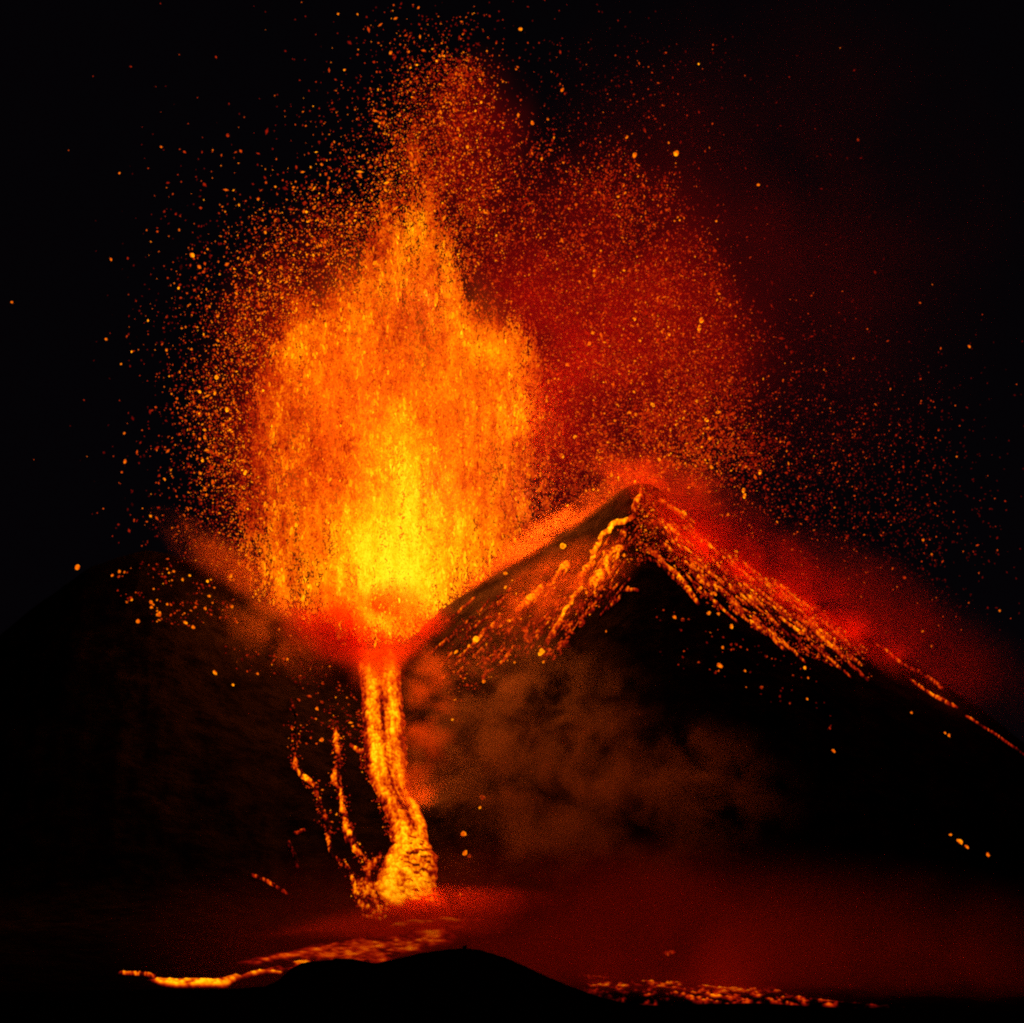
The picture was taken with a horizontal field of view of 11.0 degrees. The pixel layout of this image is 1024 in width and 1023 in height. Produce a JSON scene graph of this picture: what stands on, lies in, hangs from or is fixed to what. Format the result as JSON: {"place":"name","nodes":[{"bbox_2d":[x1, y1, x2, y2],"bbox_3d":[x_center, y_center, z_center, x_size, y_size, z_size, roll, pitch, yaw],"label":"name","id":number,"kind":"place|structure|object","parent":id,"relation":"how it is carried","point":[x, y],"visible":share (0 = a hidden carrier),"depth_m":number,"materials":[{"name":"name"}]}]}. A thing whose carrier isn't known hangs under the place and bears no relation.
{"place":"outdoors","nodes":[
{"label":"outdoors","id":0,"kind":"place"},
{"bbox_2d":[0,484,1023,1010],"bbox_3d":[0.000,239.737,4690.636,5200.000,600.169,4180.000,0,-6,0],"label":"volcano terrain","id":1,"kind":"structure","parent":0,"point":[646,802],"depth_m":4670.34,"materials":[{"name":"stone"}]},
{"bbox_2d":[118,971,155,977],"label":"lava stream","id":2,"kind":"structure","parent":1,"relation":"on","point":[148,974],"depth_m":3766.32,"materials":[{"name":"orange"}]},
{"bbox_2d":[150,969,281,987],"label":"lava tongue","id":3,"kind":"object","parent":1,"relation":"on","point":[223,982],"visible":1,"depth_m":3720.39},
{"bbox_2d":[251,873,289,894],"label":"lava stream","id":4,"kind":"structure","parent":1,"relation":"on","point":[269,882],"depth_m":4526.95,"materials":[{"name":"orange"}]},
{"bbox_2d":[287,840,299,868],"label":"lava stream","id":5,"kind":"structure","parent":1,"relation":"on","point":[295,858],"depth_m":4582.10,"materials":[{"name":"red"}]},
{"bbox_2d":[265,959,373,971],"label":"lava field","id":6,"kind":"structure","parent":1,"relation":"on","point":[286,967],"depth_m":3860.16,"materials":[{"name":"liquid"}]},
{"bbox_2d":[290,698,387,923],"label":"lava stream","id":7,"kind":"structure","parent":1,"relation":"on","point":[369,910],"depth_m":4634.87,"materials":[{"name":"orange"}]},
{"bbox_2d":[330,726,370,862],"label":"lava stream","id":8,"kind":"structure","parent":1,"relation":"on","point":[350,835],"depth_m":4668.34,"materials":[{"name":"orange"}]},
{"bbox_2d":[349,743,364,754],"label":"lava stream","id":9,"kind":"structure","parent":1,"relation":"on","point":[357,749],"depth_m":4794.02,"materials":[{"name":"orange"}]},
{"bbox_2d":[236,920,486,968],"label":"lava field","id":10,"kind":"structure","parent":1,"relation":"on","point":[381,947],"depth_m":4116.07,"materials":[{"name":"liquid"}]},
{"bbox_2d":[352,849,398,923],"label":"lava stream","id":11,"kind":"structure","parent":1,"relation":"on","point":[366,880],"depth_m":4519.88,"materials":[{"name":"orange"}]},
{"bbox_2d":[355,648,440,917],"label":"lava flow","id":12,"kind":"object","parent":1,"relation":"on","point":[405,884],"visible":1,"depth_m":4698.37,"materials":[{"name":"orange"}]},
{"bbox_2d":[234,137,565,647],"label":"lava fountain","id":13,"kind":"object","parent":1,"relation":"on","point":[377,473],"visible":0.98,"depth_m":5053.23,"materials":[{"name":"orange"}]},
{"bbox_2d":[383,915,482,930],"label":"lava field","id":14,"kind":"structure","parent":1,"relation":"on","point":[407,923],"depth_m":4399.60,"materials":[{"name":"liquid"}]},
{"bbox_2d":[434,634,467,673],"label":"lava string","id":15,"kind":"object","parent":1,"relation":"on","point":[450,654],"visible":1,"depth_m":4922.35,"materials":[{"name":"orange"}]},
{"bbox_2d":[435,649,469,685],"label":"lava string","id":16,"kind":"object","parent":1,"relation":"on","point":[452,668],"visible":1,"depth_m":4897.14,"materials":[{"name":"orange"}]},
{"bbox_2d":[441,622,471,648],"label":"lava string","id":17,"kind":"object","parent":1,"relation":"on","point":[457,633],"visible":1,"depth_m":4951.94,"materials":[{"name":"black"}]},
{"bbox_2d":[443,596,475,623],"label":"lava string","id":18,"kind":"object","parent":1,"relation":"on","point":[459,610],"visible":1,"depth_m":4990.86,"materials":[{"name":"orange"}]},
{"bbox_2d":[452,647,482,678],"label":"lava string","id":19,"kind":"object","parent":1,"relation":"on","point":[466,663],"visible":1,"depth_m":4889.15,"materials":[{"name":"orange"}]},
{"bbox_2d":[463,616,487,635],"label":"lava string","id":20,"kind":"object","parent":1,"relation":"on","point":[477,624],"visible":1,"depth_m":4939.95,"materials":[{"name":"orange"}]},
{"bbox_2d":[471,616,502,646],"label":"lava stream","id":21,"kind":"structure","parent":1,"relation":"on","point":[491,626],"depth_m":4923.27,"materials":[{"name":"orange"}]},
{"bbox_2d":[117,485,871,911],"bbox_3d":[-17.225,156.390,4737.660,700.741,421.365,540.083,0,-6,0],"label":"lava rubble","id":22,"kind":"object","parent":1,"relation":"on","point":[639,523],"visible":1,"depth_m":4928.21,"materials":[{"name":"orange"}]},
{"bbox_2d":[427,625,459,656],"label":"lava string","id":23,"kind":"object","parent":22,"relation":"on","point":[444,640],"visible":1,"depth_m":4957.40,"materials":[{"name":"orange"}]},
{"bbox_2d":[504,601,531,637],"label":"lava string","id":24,"kind":"object","parent":22,"relation":"on","point":[519,617],"visible":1,"depth_m":4914.42,"materials":[{"name":"orange"}]},
{"bbox_2d":[525,616,552,656],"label":"lava string","id":25,"kind":"object","parent":22,"relation":"on","point":[541,633],"visible":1,"depth_m":4857.28,"materials":[{"name":"orange"}]},
{"bbox_2d":[526,586,557,625],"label":"lava string","id":26,"kind":"object","parent":22,"relation":"on","point":[542,606],"visible":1,"depth_m":4910.22,"materials":[{"name":"orange"}]},
{"bbox_2d":[533,598,562,627],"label":"lava string","id":27,"kind":"object","parent":22,"relation":"on","point":[550,611],"visible":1,"depth_m":4889.05,"materials":[{"name":"orange"}]},
{"bbox_2d":[540,596,566,627],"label":"lava string","id":28,"kind":"object","parent":22,"relation":"on","point":[556,609],"visible":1,"depth_m":4886.52,"materials":[{"name":"orange"}]},
{"bbox_2d":[543,585,572,615],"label":"lava string","id":29,"kind":"object","parent":22,"relation":"on","point":[561,597],"visible":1,"depth_m":4901.61,"materials":[{"name":"orange"}]},
{"bbox_2d":[573,594,602,626],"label":"lava string","id":30,"kind":"object","parent":22,"relation":"on","point":[587,611],"visible":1,"depth_m":4862.45,"materials":[{"name":"orange"}]},
{"bbox_2d":[597,557,620,595],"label":"lava string","id":31,"kind":"object","parent":22,"relation":"on","point":[604,583],"visible":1,"depth_m":4887.51,"materials":[{"name":"orange"}]},
{"bbox_2d":[597,577,630,619],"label":"lava string","id":32,"kind":"object","parent":22,"relation":"on","point":[622,586],"visible":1,"depth_m":4864.08,"materials":[{"name":"orange"}]},
{"bbox_2d":[604,556,627,593],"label":"lava string","id":33,"kind":"object","parent":22,"relation":"on","point":[617,571],"visible":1,"depth_m":4893.70,"materials":[{"name":"orange"}]},
{"bbox_2d":[647,557,687,588],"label":"lava string","id":34,"kind":"object","parent":22,"relation":"on","point":[665,570],"visible":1,"depth_m":4904.05,"materials":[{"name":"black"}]},
{"bbox_2d":[658,518,699,551],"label":"lava string","id":35,"kind":"object","parent":22,"relation":"on","point":[679,535],"visible":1,"depth_m":4974.90,"materials":[{"name":"orange"}]},
{"bbox_2d":[677,513,712,545],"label":"lava string","id":36,"kind":"object","parent":22,"relation":"on","point":[696,531],"visible":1,"depth_m":5008.52,"materials":[{"name":"red"}]},
{"bbox_2d":[682,560,708,581],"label":"lava string","id":37,"kind":"object","parent":22,"relation":"on","point":[695,569],"visible":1,"depth_m":4927.67,"materials":[{"name":"orange"}]},
{"bbox_2d":[730,560,763,590],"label":"lava string","id":38,"kind":"object","parent":22,"relation":"on","point":[749,578],"visible":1,"depth_m":4983.26,"materials":[{"name":"orange"}]},
{"bbox_2d":[771,604,800,628],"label":"lava string","id":39,"kind":"object","parent":22,"relation":"on","point":[784,615],"visible":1,"depth_m":4954.86,"materials":[{"name":"orange"}]},
{"bbox_2d":[775,585,819,622],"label":"lava string","id":40,"kind":"object","parent":22,"relation":"on","point":[797,602],"visible":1,"depth_m":4991.71,"materials":[{"name":"red"}]},
{"bbox_2d":[782,607,826,650],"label":"lava string","id":41,"kind":"object","parent":22,"relation":"on","point":[807,632],"visible":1,"depth_m":4943.46,"materials":[{"name":"orange"}]},
{"bbox_2d":[814,614,854,650],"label":"lava string","id":42,"kind":"object","parent":22,"relation":"on","point":[834,632],"visible":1,"depth_m":4982.49,"materials":[{"name":"red"}]},
{"bbox_2d":[818,609,857,642],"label":"lava string","id":43,"kind":"object","parent":22,"relation":"on","point":[840,628],"visible":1,"depth_m":4993.37,"materials":[{"name":"red"}]},
{"bbox_2d":[485,613,512,640],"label":"lava string","id":44,"kind":"object","parent":1,"relation":"on","point":[498,627],"visible":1,"depth_m":4918.02,"materials":[{"name":"orange"}]},
{"bbox_2d":[467,609,542,680],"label":"lava stream","id":45,"kind":"structure","parent":1,"relation":"on","point":[522,635],"depth_m":4878.40,"materials":[{"name":"orange"}]},
{"bbox_2d":[496,645,513,667],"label":"lava stream","id":46,"kind":"structure","parent":1,"relation":"on","point":[504,658],"depth_m":4854.58,"materials":[{"name":"orange"}]},
{"bbox_2d":[503,575,522,595],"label":"lava string","id":47,"kind":"object","parent":1,"relation":"on","point":[515,582],"visible":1,"depth_m":4976.70,"materials":[{"name":"orange"}]},
{"bbox_2d":[500,591,526,615],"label":"lava string","id":48,"kind":"object","parent":1,"relation":"on","point":[511,605],"visible":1,"depth_m":4946.27,"materials":[{"name":"orange"}]},
{"bbox_2d":[33,0,1023,660],"bbox_3d":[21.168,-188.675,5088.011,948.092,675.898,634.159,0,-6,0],"label":"lava spatter","id":49,"kind":"object","parent":1,"relation":"on","point":[595,270],"visible":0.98,"depth_m":5083.24,"materials":[{"name":"orange"}]},
{"bbox_2d":[512,582,544,613],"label":"lava stream","id":50,"kind":"structure","parent":1,"relation":"on","point":[525,600],"depth_m":4934.76,"materials":[{"name":"orange"}]},
{"bbox_2d":[547,560,569,588],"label":"lava stream","id":51,"kind":"structure","parent":1,"relation":"on","point":[562,566],"depth_m":4949.36,"materials":[{"name":"orange"}]},
{"bbox_2d":[546,564,574,596],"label":"lava string","id":52,"kind":"object","parent":1,"relation":"on","point":[560,579],"visible":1,"depth_m":4931.98,"materials":[{"name":"orange"}]},
{"bbox_2d":[538,596,585,662],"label":"lava stream","id":53,"kind":"structure","parent":1,"relation":"on","point":[563,634],"depth_m":4840.93,"materials":[{"name":"orange"}]},
{"bbox_2d":[549,584,578,630],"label":"lava string","id":54,"kind":"object","parent":1,"relation":"on","point":[564,604],"visible":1,"depth_m":4880.89,"materials":[{"name":"orange"}]},
{"bbox_2d":[549,556,582,600],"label":"lava string","id":55,"kind":"object","parent":1,"relation":"on","point":[565,579],"visible":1,"depth_m":4928.91,"materials":[{"name":"orange"}]},
{"bbox_2d":[543,514,635,645],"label":"lava stream","id":56,"kind":"structure","parent":1,"relation":"on","point":[608,530],"depth_m":4928.45,"materials":[{"name":"orange"}]},
{"bbox_2d":[590,535,611,564],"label":"lava string","id":57,"kind":"object","parent":1,"relation":"on","point":[602,548],"visible":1,"depth_m":4941.95,"materials":[{"name":"orange"}]},
{"bbox_2d":[584,527,627,613],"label":"lava stream","id":58,"kind":"structure","parent":1,"relation":"on","point":[600,574],"depth_m":4905.60,"materials":[{"name":"orange"}]},
{"bbox_2d":[611,548,620,574],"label":"lava stream","id":59,"kind":"structure","parent":1,"relation":"on","point":[617,556],"depth_m":4912.27,"materials":[{"name":"orange"}]},
{"bbox_2d":[631,487,642,513],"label":"lava stream","id":60,"kind":"structure","parent":1,"relation":"on","point":[637,498],"depth_m":4998.24,"materials":[{"name":"orange"}]},
{"bbox_2d":[648,548,665,560],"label":"lava stream","id":61,"kind":"structure","parent":1,"relation":"on","point":[656,555],"depth_m":4923.82,"materials":[{"name":"orange"}]},
{"bbox_2d":[648,489,689,522],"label":"lava string","id":62,"kind":"object","parent":1,"relation":"on","point":[666,504],"visible":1,"depth_m":5011.59,"materials":[{"name":"orange"}]},
{"bbox_2d":[649,518,693,550],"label":"lava string","id":63,"kind":"object","parent":1,"relation":"on","point":[672,535],"visible":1,"depth_m":4966.66,"materials":[{"name":"orange"}]},
{"bbox_2d":[660,510,687,536],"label":"lava string","id":64,"kind":"object","parent":1,"relation":"on","point":[675,525],"visible":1,"depth_m":4986.65,"materials":[{"name":"red"}]},
{"bbox_2d":[661,498,696,525],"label":"lava string","id":65,"kind":"object","parent":1,"relation":"on","point":[683,515],"visible":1,"depth_m":5019.19,"materials":[{"name":"orange"}]},
{"bbox_2d":[660,560,699,605],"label":"lava stream","id":66,"kind":"structure","parent":1,"relation":"on","point":[692,595],"depth_m":4899.22,"materials":[{"name":"orange"}]},
{"bbox_2d":[682,547,717,576],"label":"lava string","id":67,"kind":"object","parent":1,"relation":"on","point":[699,561],"visible":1,"depth_m":4948.96,"materials":[{"name":"orange"}]},
{"bbox_2d":[685,527,720,556],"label":"lava string","id":68,"kind":"object","parent":1,"relation":"on","point":[700,540],"visible":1,"depth_m":4996.57,"materials":[{"name":"orange"}]},
{"bbox_2d":[684,554,721,580],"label":"lava string","id":69,"kind":"object","parent":1,"relation":"on","point":[701,567],"visible":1,"depth_m":4942.16,"materials":[{"name":"orange"}]},
{"bbox_2d":[690,557,726,593],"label":"lava stream","id":70,"kind":"structure","parent":1,"relation":"on","point":[698,576],"depth_m":4920.18,"materials":[{"name":"orange"}]},
{"bbox_2d":[697,544,737,584],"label":"lava string","id":71,"kind":"object","parent":1,"relation":"on","point":[717,564],"visible":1,"depth_m":4964.19,"materials":[{"name":"red"}]},
{"bbox_2d":[710,598,738,623],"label":"lava string","id":72,"kind":"object","parent":1,"relation":"on","point":[724,610],"visible":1,"depth_m":4888.59,"materials":[{"name":"orange"}]},
{"bbox_2d":[711,572,738,595],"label":"lava string","id":73,"kind":"object","parent":1,"relation":"on","point":[726,584],"visible":1,"depth_m":4935.25,"materials":[{"name":"orange"}]},
{"bbox_2d":[710,554,747,590],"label":"lava string","id":74,"kind":"object","parent":1,"relation":"on","point":[730,573],"visible":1,"depth_m":4967.35,"materials":[{"name":"red"}]},
{"bbox_2d":[558,971,904,1007],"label":"lava field","id":75,"kind":"structure","parent":1,"relation":"on","point":[657,992],"depth_m":3555.36,"materials":[{"name":"liquid"}]},
{"bbox_2d":[712,546,755,585],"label":"lava string","id":76,"kind":"object","parent":1,"relation":"on","point":[730,563],"visible":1,"depth_m":4986.13,"materials":[{"name":"orange"}]},
{"bbox_2d":[726,591,766,626],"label":"lava stream","id":77,"kind":"structure","parent":1,"relation":"on","point":[739,611],"depth_m":4910.82,"materials":[{"name":"orange"}]},
{"bbox_2d":[728,583,768,615],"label":"lava string","id":78,"kind":"object","parent":1,"relation":"on","point":[747,599],"visible":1,"depth_m":4937.85,"materials":[{"name":"orange"}]},
{"bbox_2d":[742,614,763,634],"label":"lava string","id":79,"kind":"object","parent":1,"relation":"on","point":[753,625],"visible":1,"depth_m":4897.40,"materials":[{"name":"orange"}]},
{"bbox_2d":[735,577,773,608],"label":"lava string","id":80,"kind":"object","parent":1,"relation":"on","point":[754,592],"visible":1,"depth_m":4961.41,"materials":[{"name":"orange"}]},
{"bbox_2d":[737,584,771,612],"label":"lava string","id":81,"kind":"object","parent":1,"relation":"on","point":[751,595],"visible":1,"depth_m":4951.65,"materials":[{"name":"orange"}]},
{"bbox_2d":[737,557,773,586],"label":"lava string","id":82,"kind":"object","parent":1,"relation":"on","point":[746,565],"visible":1,"depth_m":5001.69,"materials":[{"name":"red"}]},
{"bbox_2d":[735,566,775,596],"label":"lava string","id":83,"kind":"object","parent":1,"relation":"on","point":[768,590],"visible":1,"depth_m":4983.18,"materials":[{"name":"orange"}]},
{"bbox_2d":[740,589,771,616],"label":"lava string","id":84,"kind":"object","parent":1,"relation":"on","point":[754,602],"visible":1,"depth_m":4944.60,"materials":[{"name":"orange"}]},
{"bbox_2d":[741,577,784,608],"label":"lava string","id":85,"kind":"object","parent":1,"relation":"on","point":[759,590],"visible":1,"depth_m":4971.48,"materials":[{"name":"orange"}]},
{"bbox_2d":[752,573,781,601],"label":"lava string","id":86,"kind":"object","parent":1,"relation":"on","point":[759,579],"visible":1,"depth_m":4987.10,"materials":[{"name":"red"}]},
{"bbox_2d":[751,613,786,651],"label":"lava stream","id":87,"kind":"structure","parent":1,"relation":"on","point":[772,637],"depth_m":4897.46,"materials":[{"name":"orange"}]},
{"bbox_2d":[760,608,791,638],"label":"lava string","id":88,"kind":"object","parent":1,"relation":"on","point":[780,628],"visible":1,"depth_m":4922.85,"materials":[{"name":"orange"}]},
{"bbox_2d":[759,592,792,618],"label":"lava string","id":89,"kind":"object","parent":1,"relation":"on","point":[776,604],"visible":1,"depth_m":4963.92,"materials":[{"name":"orange"}]},
{"bbox_2d":[765,626,793,652],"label":"lava string","id":90,"kind":"object","parent":1,"relation":"on","point":[781,642],"visible":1,"depth_m":4898.93,"materials":[{"name":"orange"}]},
{"bbox_2d":[774,586,810,615],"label":"lava string","id":91,"kind":"object","parent":1,"relation":"on","point":[790,599],"visible":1,"depth_m":4989.88,"materials":[{"name":"red"}]},
{"bbox_2d":[780,638,805,662],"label":"lava string","id":92,"kind":"object","parent":1,"relation":"on","point":[795,652],"visible":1,"depth_m":4892.60,"materials":[{"name":"orange"}]},
{"bbox_2d":[779,596,808,619],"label":"lava string","id":93,"kind":"object","parent":1,"relation":"on","point":[795,609],"visible":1,"depth_m":4977.39,"materials":[{"name":"red"}]},
{"bbox_2d":[778,616,811,639],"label":"lava string","id":94,"kind":"object","parent":1,"relation":"on","point":[793,627],"visible":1,"depth_m":4937.98,"materials":[{"name":"orange"}]},
{"bbox_2d":[807,638,837,664],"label":"lava string","id":95,"kind":"object","parent":1,"relation":"on","point":[819,648],"visible":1,"depth_m":4925.29,"materials":[{"name":"orange"}]},
{"bbox_2d":[808,603,844,636],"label":"lava string","id":96,"kind":"object","parent":1,"relation":"on","point":[827,619],"visible":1,"depth_m":4994.74,"materials":[{"name":"red"}]},
{"bbox_2d":[788,610,869,680],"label":"lava stream","id":97,"kind":"structure","parent":1,"relation":"on","point":[817,633],"depth_m":4952.15,"materials":[{"name":"orange"}]},
{"bbox_2d":[809,643,851,678],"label":"lava string","id":98,"kind":"object","parent":1,"relation":"on","point":[828,657],"visible":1,"depth_m":4918.12,"materials":[{"name":"orange"}]},
{"bbox_2d":[823,619,852,645],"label":"lava string","id":99,"kind":"object","parent":1,"relation":"on","point":[838,632],"visible":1,"depth_m":4983.98,"materials":[{"name":"red"}]},
{"bbox_2d":[874,642,907,667],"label":"lava stream","id":100,"kind":"structure","parent":1,"relation":"on","point":[892,655],"depth_m":5001.52,"materials":[{"name":"orange"}]},
{"bbox_2d":[907,664,945,690],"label":"lava stream","id":101,"kind":"structure","parent":1,"relation":"on","point":[931,679],"depth_m":4999.62,"materials":[{"name":"red"}]},
{"bbox_2d":[908,678,957,707],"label":"lava stream","id":102,"kind":"structure","parent":1,"relation":"on","point":[946,702],"depth_m":4971.72,"materials":[{"name":"orange"}]},
{"bbox_2d":[965,715,1023,754],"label":"lava stream","id":103,"kind":"structure","parent":1,"relation":"on","point":[996,734],"depth_m":4972.62,"materials":[{"name":"orange"}]},
{"bbox_2d":[0,948,1023,1022],"bbox_3d":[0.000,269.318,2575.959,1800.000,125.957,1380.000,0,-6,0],"label":"hill","id":104,"kind":"structure","parent":0,"point":[461,985],"depth_m":2666.56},
{"bbox_2d":[0,0,1023,742],"label":"sky","id":105,"kind":"structure","parent":0,"point":[933,98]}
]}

